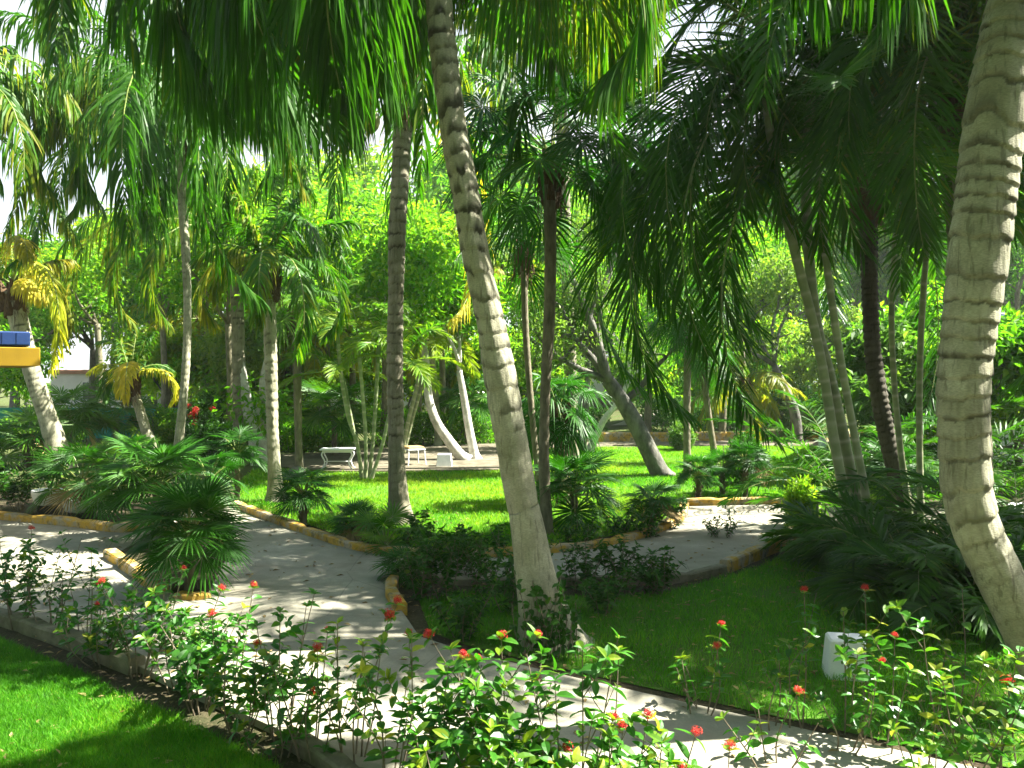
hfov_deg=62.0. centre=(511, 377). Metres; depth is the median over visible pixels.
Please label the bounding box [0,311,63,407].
broadleaf tree
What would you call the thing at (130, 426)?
fan palm
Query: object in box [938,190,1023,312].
broadleaf tree
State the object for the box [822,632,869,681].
garden light block
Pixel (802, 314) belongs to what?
broadleaf tree
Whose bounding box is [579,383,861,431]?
terrain
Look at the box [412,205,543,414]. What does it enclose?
broadleaf tree
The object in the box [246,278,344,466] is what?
thatch palm
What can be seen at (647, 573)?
leafy shrub
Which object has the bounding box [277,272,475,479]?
areca palm
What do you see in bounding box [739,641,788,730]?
ixora shrub
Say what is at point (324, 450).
garden table
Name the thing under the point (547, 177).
thatch palm
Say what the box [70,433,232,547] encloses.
fan palm
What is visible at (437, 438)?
coconut palm
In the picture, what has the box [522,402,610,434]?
hedge
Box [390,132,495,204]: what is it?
broadleaf tree
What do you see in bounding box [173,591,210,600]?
kerb
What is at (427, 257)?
broadleaf tree
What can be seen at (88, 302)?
broadleaf tree
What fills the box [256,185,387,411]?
broadleaf tree
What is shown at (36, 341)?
broadleaf tree
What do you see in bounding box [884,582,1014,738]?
ixora shrub
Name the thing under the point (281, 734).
ixora shrub
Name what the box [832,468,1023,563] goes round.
areca bush
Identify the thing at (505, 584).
leafy shrub
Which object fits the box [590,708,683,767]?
ixora shrub
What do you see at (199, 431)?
hedge
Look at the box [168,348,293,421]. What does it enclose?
broadleaf tree
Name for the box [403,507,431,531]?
leafy shrub
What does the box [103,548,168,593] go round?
kerb
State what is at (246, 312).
coconut palm
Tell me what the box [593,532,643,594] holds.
leafy shrub
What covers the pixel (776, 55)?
coconut palm
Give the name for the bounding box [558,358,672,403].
house
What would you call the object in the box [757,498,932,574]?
areca bush
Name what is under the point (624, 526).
leafy shrub
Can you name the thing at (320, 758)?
kerb
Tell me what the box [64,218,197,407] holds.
broadleaf tree
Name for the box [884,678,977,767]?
ixora shrub
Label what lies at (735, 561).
kerb
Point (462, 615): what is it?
leafy shrub
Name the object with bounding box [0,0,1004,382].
sky
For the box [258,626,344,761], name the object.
ixora shrub
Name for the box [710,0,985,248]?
coconut palm
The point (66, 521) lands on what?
kerb
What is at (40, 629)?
kerb
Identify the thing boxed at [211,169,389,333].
broadleaf tree
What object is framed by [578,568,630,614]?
leafy shrub
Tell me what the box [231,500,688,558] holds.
kerb
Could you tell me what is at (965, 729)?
ixora shrub
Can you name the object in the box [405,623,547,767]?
ixora shrub
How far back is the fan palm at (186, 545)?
7.62 m
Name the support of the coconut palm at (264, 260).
on the lawn at (606, 533)
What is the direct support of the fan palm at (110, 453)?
on the garden bed at (162, 697)
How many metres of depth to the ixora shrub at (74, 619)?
6.29 m
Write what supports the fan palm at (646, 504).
on the garden bed at (162, 697)
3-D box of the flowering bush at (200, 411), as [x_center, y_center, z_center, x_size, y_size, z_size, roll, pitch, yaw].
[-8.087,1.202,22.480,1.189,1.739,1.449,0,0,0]
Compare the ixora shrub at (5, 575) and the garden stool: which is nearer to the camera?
the ixora shrub at (5, 575)
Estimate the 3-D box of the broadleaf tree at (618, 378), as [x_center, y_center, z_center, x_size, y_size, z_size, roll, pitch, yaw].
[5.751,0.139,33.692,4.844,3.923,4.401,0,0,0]
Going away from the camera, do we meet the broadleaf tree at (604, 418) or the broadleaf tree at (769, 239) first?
the broadleaf tree at (604, 418)
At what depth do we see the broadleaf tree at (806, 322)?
53.80 m
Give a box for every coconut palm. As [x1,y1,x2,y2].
[0,7,306,481]
[0,45,90,280]
[0,196,80,468]
[16,0,207,85]
[49,163,353,464]
[85,321,179,462]
[88,0,680,652]
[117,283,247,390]
[181,32,542,524]
[187,159,361,502]
[202,284,335,438]
[258,285,381,410]
[354,298,476,445]
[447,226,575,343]
[455,1,650,458]
[561,7,1023,530]
[646,0,993,489]
[668,344,812,441]
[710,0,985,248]
[737,0,1023,681]
[801,0,984,211]
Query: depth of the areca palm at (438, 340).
20.95 m
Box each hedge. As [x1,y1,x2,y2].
[172,420,249,464]
[279,414,354,452]
[367,405,494,446]
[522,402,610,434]
[633,392,775,431]
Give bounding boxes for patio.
[280,442,612,470]
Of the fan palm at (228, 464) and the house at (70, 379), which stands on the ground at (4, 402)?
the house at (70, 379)
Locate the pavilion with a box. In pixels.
[0,331,39,367]
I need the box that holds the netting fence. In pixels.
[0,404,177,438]
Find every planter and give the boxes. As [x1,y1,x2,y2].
[31,488,62,514]
[61,497,98,518]
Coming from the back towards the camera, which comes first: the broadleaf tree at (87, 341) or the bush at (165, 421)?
the broadleaf tree at (87, 341)
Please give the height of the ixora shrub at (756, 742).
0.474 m
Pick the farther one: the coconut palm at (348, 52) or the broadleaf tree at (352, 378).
the broadleaf tree at (352, 378)
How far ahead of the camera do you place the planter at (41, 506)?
12.35 m
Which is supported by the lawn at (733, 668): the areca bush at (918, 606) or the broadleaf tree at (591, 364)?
the areca bush at (918, 606)
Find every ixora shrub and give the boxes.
[0,525,52,629]
[11,529,82,624]
[52,588,137,668]
[55,538,118,633]
[91,561,189,681]
[133,583,230,693]
[152,609,253,715]
[198,638,280,738]
[204,581,261,697]
[226,686,318,762]
[246,587,328,741]
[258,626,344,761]
[301,595,405,762]
[338,628,427,767]
[400,653,489,767]
[402,717,534,767]
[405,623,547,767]
[447,655,571,767]
[517,627,646,767]
[518,710,634,767]
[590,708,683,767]
[635,726,705,767]
[660,739,740,767]
[666,620,731,715]
[714,685,821,767]
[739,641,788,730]
[777,586,820,728]
[810,657,890,755]
[832,584,888,736]
[833,629,924,753]
[880,717,1017,767]
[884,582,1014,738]
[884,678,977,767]
[918,644,1023,767]
[951,674,1023,767]
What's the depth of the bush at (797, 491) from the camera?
11.01 m
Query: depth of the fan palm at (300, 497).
11.28 m
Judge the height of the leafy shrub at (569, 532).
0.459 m
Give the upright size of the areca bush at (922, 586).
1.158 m
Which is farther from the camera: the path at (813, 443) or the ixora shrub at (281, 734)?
the path at (813, 443)
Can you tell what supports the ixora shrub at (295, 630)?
on the garden bed at (162, 697)
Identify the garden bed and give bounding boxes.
[0,463,1023,767]
[121,516,232,592]
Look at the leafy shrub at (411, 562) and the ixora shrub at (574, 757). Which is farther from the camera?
the leafy shrub at (411, 562)
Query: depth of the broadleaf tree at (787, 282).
25.88 m
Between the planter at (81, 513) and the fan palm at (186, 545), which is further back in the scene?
the planter at (81, 513)
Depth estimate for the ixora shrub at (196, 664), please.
5.02 m
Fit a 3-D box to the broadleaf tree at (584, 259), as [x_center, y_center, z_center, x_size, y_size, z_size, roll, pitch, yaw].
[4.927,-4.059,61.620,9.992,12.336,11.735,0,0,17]
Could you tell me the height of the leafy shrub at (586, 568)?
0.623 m
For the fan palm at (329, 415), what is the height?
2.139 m
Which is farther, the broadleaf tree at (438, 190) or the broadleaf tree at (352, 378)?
the broadleaf tree at (438, 190)
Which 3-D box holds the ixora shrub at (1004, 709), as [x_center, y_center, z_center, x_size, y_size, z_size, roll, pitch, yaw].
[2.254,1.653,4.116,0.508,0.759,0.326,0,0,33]
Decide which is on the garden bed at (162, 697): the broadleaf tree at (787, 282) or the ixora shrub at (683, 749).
the ixora shrub at (683, 749)
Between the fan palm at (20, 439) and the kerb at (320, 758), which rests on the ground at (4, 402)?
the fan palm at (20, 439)
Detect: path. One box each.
[0,496,976,767]
[603,440,861,445]
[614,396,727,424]
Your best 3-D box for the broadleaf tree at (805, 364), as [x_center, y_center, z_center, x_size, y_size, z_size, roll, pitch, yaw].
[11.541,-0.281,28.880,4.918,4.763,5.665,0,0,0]
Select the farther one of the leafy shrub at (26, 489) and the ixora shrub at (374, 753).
the leafy shrub at (26, 489)
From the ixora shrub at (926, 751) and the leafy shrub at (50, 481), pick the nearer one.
the ixora shrub at (926, 751)
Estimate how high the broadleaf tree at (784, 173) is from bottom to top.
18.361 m
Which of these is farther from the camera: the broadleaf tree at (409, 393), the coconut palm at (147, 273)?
the broadleaf tree at (409, 393)
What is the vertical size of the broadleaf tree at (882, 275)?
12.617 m
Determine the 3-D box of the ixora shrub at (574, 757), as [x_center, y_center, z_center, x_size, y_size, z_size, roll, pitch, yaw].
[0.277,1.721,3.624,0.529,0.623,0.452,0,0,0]
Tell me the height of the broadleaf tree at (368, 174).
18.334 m
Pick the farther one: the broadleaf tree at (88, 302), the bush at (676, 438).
the broadleaf tree at (88, 302)
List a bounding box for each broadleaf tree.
[0,234,134,407]
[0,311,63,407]
[1,238,121,399]
[24,337,71,405]
[28,234,133,402]
[50,204,171,407]
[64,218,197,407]
[88,304,181,366]
[90,194,197,407]
[99,315,201,411]
[106,198,282,325]
[126,200,262,403]
[134,188,283,428]
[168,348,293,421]
[173,216,332,465]
[190,308,306,440]
[191,153,362,206]
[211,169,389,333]
[235,188,355,433]
[245,163,267,171]
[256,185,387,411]
[268,140,419,405]
[277,324,368,418]
[290,255,367,412]
[301,211,506,459]
[305,189,458,444]
[306,326,406,418]
[352,198,448,333]
[362,195,507,439]
[364,324,469,419]
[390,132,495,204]
[403,346,482,427]
[405,249,529,458]
[407,134,590,233]
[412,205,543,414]
[446,206,591,329]
[450,323,584,420]
[503,186,752,476]
[503,267,643,451]
[518,344,593,399]
[533,315,632,406]
[534,190,605,397]
[542,250,618,292]
[556,218,729,431]
[558,283,703,452]
[599,335,702,419]
[601,250,691,355]
[607,290,650,355]
[622,335,716,417]
[671,218,795,382]
[674,221,820,431]
[683,243,847,442]
[686,216,816,430]
[688,186,802,315]
[716,310,836,412]
[733,110,936,309]
[743,232,855,327]
[759,166,834,327]
[765,298,887,422]
[781,287,836,324]
[798,198,946,322]
[827,309,939,456]
[838,179,1022,309]
[846,278,1014,436]
[849,266,1023,313]
[904,304,1023,477]
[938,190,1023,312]
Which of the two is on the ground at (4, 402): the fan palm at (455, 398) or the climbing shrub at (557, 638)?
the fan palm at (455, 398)
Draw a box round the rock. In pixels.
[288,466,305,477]
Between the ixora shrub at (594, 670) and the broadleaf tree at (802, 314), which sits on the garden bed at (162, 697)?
the ixora shrub at (594, 670)
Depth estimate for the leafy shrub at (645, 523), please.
10.34 m
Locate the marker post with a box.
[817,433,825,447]
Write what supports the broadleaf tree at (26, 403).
on the ground at (4, 402)
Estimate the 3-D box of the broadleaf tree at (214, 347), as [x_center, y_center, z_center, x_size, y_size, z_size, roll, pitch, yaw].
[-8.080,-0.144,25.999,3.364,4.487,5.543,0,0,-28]
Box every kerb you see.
[0,511,143,532]
[0,607,145,675]
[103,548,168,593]
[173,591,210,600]
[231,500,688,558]
[286,733,362,767]
[385,574,406,615]
[410,564,726,586]
[598,430,867,441]
[687,497,783,505]
[719,529,805,572]
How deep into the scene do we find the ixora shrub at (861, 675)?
4.48 m
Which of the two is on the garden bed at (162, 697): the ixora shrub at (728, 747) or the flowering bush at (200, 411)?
the ixora shrub at (728, 747)
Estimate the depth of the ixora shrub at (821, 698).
4.41 m
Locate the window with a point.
(82, 382)
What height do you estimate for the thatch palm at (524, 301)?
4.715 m
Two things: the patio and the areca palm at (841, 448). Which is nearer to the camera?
the areca palm at (841, 448)
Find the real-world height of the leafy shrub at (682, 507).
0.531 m
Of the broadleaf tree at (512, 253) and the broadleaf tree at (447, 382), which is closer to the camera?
the broadleaf tree at (447, 382)
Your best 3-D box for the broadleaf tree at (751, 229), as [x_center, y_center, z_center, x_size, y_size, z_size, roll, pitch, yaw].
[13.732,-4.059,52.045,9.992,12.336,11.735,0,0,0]
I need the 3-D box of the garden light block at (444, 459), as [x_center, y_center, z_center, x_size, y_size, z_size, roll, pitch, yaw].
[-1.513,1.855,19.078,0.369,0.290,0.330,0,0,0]
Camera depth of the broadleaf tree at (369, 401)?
29.66 m
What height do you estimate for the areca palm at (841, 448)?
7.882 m
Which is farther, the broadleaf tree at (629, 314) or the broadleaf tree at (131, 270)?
the broadleaf tree at (629, 314)
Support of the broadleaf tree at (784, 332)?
on the ground at (4, 402)
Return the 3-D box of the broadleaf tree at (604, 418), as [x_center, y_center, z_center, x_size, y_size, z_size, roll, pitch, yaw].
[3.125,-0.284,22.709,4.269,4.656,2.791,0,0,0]
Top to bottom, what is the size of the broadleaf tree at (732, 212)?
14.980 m
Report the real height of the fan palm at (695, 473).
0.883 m
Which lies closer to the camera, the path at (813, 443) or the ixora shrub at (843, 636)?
the ixora shrub at (843, 636)
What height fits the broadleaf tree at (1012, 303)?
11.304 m
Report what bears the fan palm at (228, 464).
on the garden bed at (162, 697)
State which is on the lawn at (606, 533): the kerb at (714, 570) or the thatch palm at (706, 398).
the thatch palm at (706, 398)
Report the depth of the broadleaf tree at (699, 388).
35.34 m
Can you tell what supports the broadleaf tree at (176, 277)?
on the ground at (4, 402)
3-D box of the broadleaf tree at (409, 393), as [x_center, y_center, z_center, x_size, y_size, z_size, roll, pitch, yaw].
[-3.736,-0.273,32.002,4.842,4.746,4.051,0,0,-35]
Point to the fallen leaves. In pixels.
(264, 737)
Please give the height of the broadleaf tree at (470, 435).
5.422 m
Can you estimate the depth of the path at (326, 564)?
6.80 m
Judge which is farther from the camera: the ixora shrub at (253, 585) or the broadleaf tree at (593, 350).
the broadleaf tree at (593, 350)
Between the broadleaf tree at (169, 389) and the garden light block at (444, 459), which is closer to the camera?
the garden light block at (444, 459)
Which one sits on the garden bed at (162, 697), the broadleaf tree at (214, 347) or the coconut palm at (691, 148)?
the coconut palm at (691, 148)
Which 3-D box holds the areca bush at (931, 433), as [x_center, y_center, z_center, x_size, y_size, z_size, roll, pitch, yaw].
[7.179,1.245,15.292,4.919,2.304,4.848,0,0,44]
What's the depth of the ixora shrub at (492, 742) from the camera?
3.61 m
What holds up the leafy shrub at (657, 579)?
on the garden bed at (162, 697)
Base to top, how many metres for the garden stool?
0.441 m
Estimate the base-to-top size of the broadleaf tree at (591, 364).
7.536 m
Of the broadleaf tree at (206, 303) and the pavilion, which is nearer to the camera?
the pavilion
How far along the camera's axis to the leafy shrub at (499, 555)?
7.67 m
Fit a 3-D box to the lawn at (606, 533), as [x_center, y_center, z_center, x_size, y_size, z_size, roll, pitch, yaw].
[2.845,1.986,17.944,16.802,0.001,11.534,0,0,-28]
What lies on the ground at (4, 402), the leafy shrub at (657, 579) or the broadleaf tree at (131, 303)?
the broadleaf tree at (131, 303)
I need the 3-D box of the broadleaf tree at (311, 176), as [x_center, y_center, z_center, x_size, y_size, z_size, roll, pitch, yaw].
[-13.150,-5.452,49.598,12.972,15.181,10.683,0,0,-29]
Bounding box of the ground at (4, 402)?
[0,383,801,492]
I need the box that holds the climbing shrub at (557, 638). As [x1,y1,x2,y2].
[507,565,583,658]
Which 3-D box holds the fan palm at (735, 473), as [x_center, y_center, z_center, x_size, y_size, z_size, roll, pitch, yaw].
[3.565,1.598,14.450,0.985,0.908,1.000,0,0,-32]
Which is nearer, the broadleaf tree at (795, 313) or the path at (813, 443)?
the path at (813, 443)
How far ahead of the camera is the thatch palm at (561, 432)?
12.88 m
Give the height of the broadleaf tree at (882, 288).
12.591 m
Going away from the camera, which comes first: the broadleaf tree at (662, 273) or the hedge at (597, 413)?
the hedge at (597, 413)
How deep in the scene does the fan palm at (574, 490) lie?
11.10 m
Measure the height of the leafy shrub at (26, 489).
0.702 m
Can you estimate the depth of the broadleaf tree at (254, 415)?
19.36 m
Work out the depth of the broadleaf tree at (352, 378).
26.92 m
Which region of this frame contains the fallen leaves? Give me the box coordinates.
[0,505,1022,767]
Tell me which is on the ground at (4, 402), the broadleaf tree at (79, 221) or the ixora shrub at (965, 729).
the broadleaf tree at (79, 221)
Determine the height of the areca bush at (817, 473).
2.176 m
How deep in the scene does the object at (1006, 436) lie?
19.83 m
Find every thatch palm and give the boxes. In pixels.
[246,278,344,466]
[428,62,682,533]
[467,202,593,502]
[521,369,613,506]
[640,277,735,471]
[661,338,739,463]
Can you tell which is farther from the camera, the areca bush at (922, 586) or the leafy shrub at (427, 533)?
the leafy shrub at (427, 533)
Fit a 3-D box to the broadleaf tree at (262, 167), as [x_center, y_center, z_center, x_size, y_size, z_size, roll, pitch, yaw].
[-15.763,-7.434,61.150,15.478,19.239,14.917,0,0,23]
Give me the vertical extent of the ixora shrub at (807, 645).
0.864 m
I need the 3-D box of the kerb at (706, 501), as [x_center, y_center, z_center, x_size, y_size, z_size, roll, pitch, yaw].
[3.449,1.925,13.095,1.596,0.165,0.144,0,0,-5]
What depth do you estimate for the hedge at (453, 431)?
25.36 m
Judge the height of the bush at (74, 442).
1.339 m
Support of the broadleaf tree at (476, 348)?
on the ground at (4, 402)
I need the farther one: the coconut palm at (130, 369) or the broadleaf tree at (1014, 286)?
the broadleaf tree at (1014, 286)
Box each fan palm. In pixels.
[0,403,77,470]
[15,440,144,521]
[20,381,124,453]
[62,440,143,493]
[69,376,162,450]
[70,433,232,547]
[107,467,256,601]
[113,431,171,474]
[178,450,250,513]
[201,423,267,499]
[266,466,337,525]
[281,374,382,454]
[324,497,386,541]
[347,500,417,555]
[369,542,431,589]
[424,371,491,443]
[532,448,625,533]
[617,478,687,530]
[673,452,727,497]
[697,447,748,493]
[715,436,777,496]
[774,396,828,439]
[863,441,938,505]
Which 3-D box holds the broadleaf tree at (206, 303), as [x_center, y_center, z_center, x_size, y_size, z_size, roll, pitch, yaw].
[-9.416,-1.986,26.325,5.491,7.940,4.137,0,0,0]
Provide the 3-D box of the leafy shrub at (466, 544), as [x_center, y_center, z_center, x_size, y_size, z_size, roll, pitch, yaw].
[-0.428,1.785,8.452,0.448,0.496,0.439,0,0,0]
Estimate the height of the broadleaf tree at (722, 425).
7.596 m
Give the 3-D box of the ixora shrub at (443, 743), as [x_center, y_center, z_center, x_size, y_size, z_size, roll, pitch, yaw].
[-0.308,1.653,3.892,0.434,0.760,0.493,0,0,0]
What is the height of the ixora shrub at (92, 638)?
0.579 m
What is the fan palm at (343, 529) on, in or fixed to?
on the garden bed at (162, 697)
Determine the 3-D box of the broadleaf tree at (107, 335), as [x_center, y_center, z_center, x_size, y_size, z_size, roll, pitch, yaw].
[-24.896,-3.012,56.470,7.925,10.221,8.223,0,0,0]
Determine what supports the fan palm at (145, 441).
on the ground at (4, 402)
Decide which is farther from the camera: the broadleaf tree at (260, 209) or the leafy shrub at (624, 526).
the broadleaf tree at (260, 209)
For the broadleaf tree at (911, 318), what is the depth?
18.04 m
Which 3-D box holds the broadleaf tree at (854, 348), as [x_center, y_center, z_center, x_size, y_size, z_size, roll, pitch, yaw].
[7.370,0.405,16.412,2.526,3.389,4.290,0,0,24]
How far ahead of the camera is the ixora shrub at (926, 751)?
3.92 m
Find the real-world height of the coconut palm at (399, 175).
8.236 m
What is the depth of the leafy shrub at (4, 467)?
12.99 m
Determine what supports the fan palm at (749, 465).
on the garden bed at (162, 697)
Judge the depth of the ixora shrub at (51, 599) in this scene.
6.59 m
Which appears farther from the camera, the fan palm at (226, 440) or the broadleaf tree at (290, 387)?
the broadleaf tree at (290, 387)
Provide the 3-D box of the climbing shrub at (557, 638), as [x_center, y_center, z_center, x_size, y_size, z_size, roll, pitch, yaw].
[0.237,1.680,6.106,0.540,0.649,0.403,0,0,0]
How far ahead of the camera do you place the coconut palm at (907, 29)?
8.93 m
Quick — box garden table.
[319,447,355,468]
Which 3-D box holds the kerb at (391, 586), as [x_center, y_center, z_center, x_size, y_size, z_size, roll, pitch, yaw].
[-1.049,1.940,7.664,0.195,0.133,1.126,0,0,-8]
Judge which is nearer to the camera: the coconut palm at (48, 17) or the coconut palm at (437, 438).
the coconut palm at (48, 17)
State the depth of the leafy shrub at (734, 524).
10.40 m
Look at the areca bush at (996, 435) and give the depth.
13.71 m
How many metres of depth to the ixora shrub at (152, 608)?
5.62 m
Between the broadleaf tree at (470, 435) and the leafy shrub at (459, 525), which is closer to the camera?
the leafy shrub at (459, 525)
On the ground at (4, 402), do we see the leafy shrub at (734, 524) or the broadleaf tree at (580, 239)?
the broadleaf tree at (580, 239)
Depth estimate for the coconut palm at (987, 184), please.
4.83 m
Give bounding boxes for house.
[51,370,172,407]
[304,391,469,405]
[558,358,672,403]
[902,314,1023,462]
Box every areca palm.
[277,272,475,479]
[363,288,508,452]
[545,0,1023,530]
[746,31,1023,540]
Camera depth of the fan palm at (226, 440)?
13.75 m
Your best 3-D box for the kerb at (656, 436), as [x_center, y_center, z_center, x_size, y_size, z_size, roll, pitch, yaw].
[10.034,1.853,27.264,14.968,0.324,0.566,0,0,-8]
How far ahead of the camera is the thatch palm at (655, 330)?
16.94 m
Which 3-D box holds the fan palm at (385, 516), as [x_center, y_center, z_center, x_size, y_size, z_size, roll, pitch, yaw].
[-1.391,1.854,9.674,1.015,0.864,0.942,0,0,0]
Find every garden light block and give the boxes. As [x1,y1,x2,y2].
[436,453,452,465]
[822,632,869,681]
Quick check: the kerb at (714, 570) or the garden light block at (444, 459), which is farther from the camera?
the garden light block at (444, 459)
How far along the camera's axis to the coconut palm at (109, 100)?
14.32 m
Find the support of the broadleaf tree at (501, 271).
on the patio
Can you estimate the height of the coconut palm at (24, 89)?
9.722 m
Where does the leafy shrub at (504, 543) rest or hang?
on the garden bed at (162, 697)
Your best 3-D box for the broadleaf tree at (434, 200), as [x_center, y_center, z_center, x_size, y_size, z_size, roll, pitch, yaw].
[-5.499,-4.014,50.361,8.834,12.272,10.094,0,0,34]
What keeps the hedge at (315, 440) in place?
on the ground at (4, 402)
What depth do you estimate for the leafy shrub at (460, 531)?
8.65 m
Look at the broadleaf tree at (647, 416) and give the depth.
27.94 m
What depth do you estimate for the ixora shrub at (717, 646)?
4.94 m
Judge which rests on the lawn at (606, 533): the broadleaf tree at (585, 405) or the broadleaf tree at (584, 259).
the broadleaf tree at (585, 405)
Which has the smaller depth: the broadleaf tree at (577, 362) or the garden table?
the garden table
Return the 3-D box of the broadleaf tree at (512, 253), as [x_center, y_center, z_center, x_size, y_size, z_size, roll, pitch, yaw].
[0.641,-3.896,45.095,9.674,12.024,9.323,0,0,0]
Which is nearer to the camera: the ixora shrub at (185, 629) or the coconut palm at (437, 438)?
the ixora shrub at (185, 629)
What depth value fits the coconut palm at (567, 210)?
18.87 m
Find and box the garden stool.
[404,445,426,465]
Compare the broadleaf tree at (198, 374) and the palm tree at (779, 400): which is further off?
the palm tree at (779, 400)
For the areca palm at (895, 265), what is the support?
on the garden bed at (162, 697)
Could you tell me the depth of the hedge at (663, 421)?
31.07 m
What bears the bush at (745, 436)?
on the lawn at (606, 533)
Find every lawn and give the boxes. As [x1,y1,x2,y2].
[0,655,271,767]
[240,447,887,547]
[419,548,1023,766]
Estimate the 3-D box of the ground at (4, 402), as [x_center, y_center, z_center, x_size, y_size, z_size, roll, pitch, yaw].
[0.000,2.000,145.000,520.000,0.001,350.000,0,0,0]
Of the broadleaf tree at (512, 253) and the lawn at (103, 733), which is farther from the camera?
the broadleaf tree at (512, 253)
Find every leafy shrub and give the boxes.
[0,456,14,498]
[0,466,44,510]
[30,456,70,486]
[393,530,450,600]
[396,520,437,546]
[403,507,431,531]
[404,523,475,600]
[419,529,465,565]
[430,579,499,641]
[440,523,471,547]
[445,531,490,575]
[448,521,509,596]
[468,521,509,547]
[476,551,517,614]
[555,528,610,592]
[560,511,602,542]
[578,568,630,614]
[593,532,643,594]
[603,504,637,534]
[619,552,666,596]
[626,545,686,594]
[627,510,662,537]
[652,493,687,528]
[702,508,741,537]
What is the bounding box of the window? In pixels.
[81,381,88,400]
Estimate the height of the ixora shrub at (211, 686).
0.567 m
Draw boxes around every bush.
[0,406,87,446]
[149,403,185,447]
[185,390,225,429]
[666,420,698,450]
[702,390,1012,520]
[722,426,770,486]
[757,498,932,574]
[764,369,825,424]
[773,383,1023,481]
[778,485,1023,642]
[779,473,822,526]
[822,526,1023,652]
[824,417,1023,498]
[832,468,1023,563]
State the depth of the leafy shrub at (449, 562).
7.56 m
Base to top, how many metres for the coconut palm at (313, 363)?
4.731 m
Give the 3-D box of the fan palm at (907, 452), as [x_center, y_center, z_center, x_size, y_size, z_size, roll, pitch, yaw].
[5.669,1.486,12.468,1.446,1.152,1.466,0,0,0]
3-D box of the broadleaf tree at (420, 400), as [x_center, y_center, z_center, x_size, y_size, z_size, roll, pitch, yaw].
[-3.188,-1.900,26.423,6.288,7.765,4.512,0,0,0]
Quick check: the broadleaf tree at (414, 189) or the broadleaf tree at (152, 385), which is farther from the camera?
the broadleaf tree at (414, 189)
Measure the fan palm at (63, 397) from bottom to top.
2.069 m
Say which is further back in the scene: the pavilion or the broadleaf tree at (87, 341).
the broadleaf tree at (87, 341)
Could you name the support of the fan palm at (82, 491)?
in the planter at (81, 513)
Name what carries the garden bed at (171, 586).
on the path at (326, 564)
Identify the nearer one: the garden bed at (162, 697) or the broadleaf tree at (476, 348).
the garden bed at (162, 697)
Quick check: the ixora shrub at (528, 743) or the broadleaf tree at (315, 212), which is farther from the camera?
the broadleaf tree at (315, 212)
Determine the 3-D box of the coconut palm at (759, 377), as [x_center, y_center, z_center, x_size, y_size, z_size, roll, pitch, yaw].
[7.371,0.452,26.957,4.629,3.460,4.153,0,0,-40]
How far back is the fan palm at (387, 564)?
8.17 m
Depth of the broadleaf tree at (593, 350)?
17.10 m

